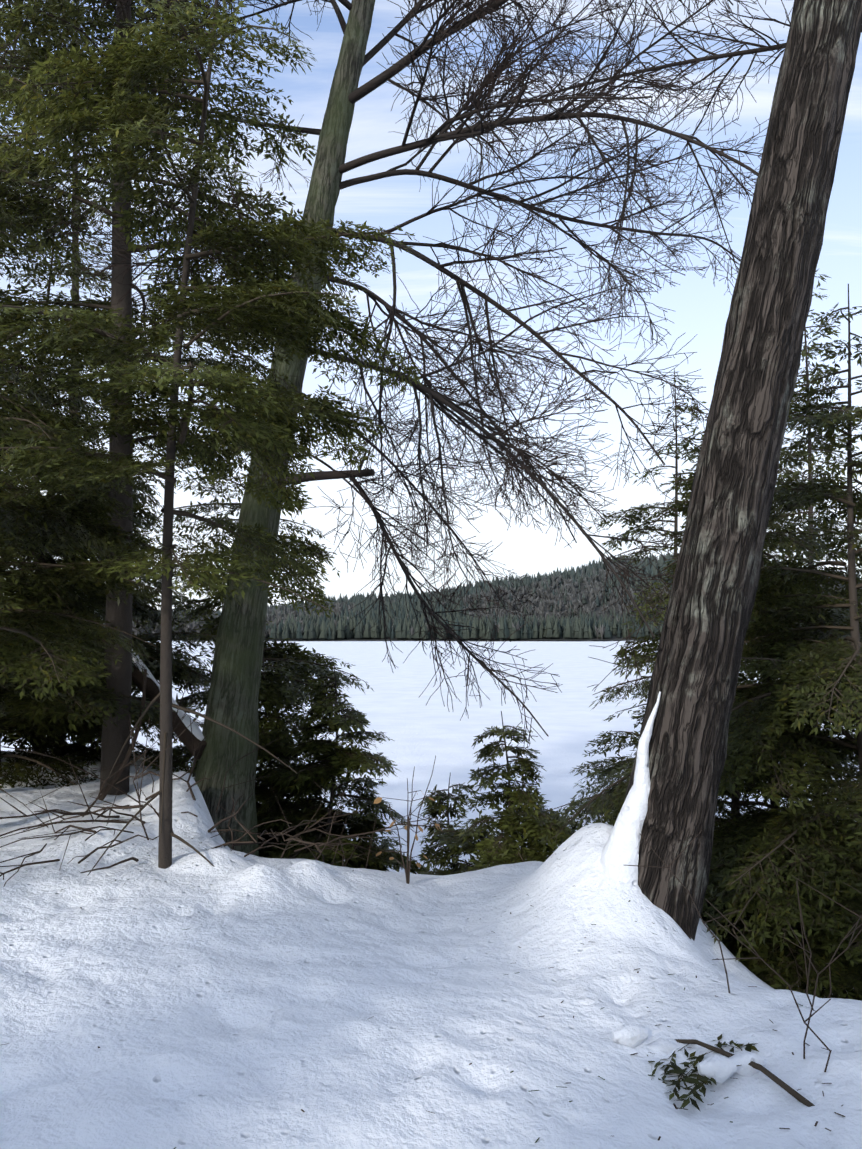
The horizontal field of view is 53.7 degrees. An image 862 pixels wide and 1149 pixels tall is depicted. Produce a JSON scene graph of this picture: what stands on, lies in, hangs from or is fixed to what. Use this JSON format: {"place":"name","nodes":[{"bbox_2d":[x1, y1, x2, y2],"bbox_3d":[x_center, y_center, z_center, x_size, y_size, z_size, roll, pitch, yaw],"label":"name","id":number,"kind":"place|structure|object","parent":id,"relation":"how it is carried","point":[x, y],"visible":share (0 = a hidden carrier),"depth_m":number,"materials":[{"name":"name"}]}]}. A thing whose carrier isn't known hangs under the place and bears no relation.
{"place":"outdoors","nodes":[
{"label":"outdoors","id":0,"kind":"place"},
{"bbox_2d":[373,791,441,867],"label":"leaves","id":1,"kind":"object","parent":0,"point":[377,800],"visible":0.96,"depth_m":5.75,"materials":[{"name":"beige plant"}]},
{"bbox_2d":[0,0,861,1000],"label":"hemlock","id":2,"kind":"object","parent":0,"point":[56,472],"depth_m":6.29,"materials":[{"name":"green plant"}]},
{"bbox_2d":[0,640,861,1148],"bbox_3d":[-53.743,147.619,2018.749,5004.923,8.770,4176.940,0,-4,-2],"label":"snow ground","id":3,"kind":"structure","parent":0,"point":[250,1002],"depth_m":3.81,"materials":[{"name":"white snow"}]},
{"bbox_2d":[73,586,764,1083],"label":"snow on wood","id":4,"kind":"structure","parent":3,"relation":"on","point":[619,858],"depth_m":4.57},
{"bbox_2d":[0,552,861,1148],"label":"twigs","id":5,"kind":"object","parent":3,"relation":"on","point":[180,730],"visible":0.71,"depth_m":5.77,"materials":[{"name":"brown wood"}]},
{"bbox_2d":[0,0,861,856],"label":"bare tree","id":6,"kind":"object","parent":3,"relation":"on","point":[478,100],"depth_m":7.79,"materials":[{"name":"brown plant"}]},
{"bbox_2d":[132,551,861,640],"bbox_3d":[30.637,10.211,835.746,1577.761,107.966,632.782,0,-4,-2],"label":"shore forest","id":7,"kind":"object","parent":3,"relation":"on","point":[569,606],"visible":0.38,"depth_m":817.84,"materials":[{"name":"green plant"}]},
{"bbox_2d":[648,1024,780,1110],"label":"fallen bough needles","id":8,"kind":"object","parent":3,"relation":"on","point":[676,1069],"visible":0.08,"depth_m":3.23,"materials":[{"name":"green plant"}]},
{"bbox_2d":[622,0,861,940],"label":"leaning trunk","id":9,"kind":"object","parent":3,"relation":"on","point":[696,669],"visible":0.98,"depth_m":4.67,"materials":[{"name":"brown plant"}]},
{"bbox_2d":[0,0,861,610],"label":"sky","id":10,"kind":"structure","parent":0,"point":[701,308],"materials":[{"name":"blue"}]}
]}

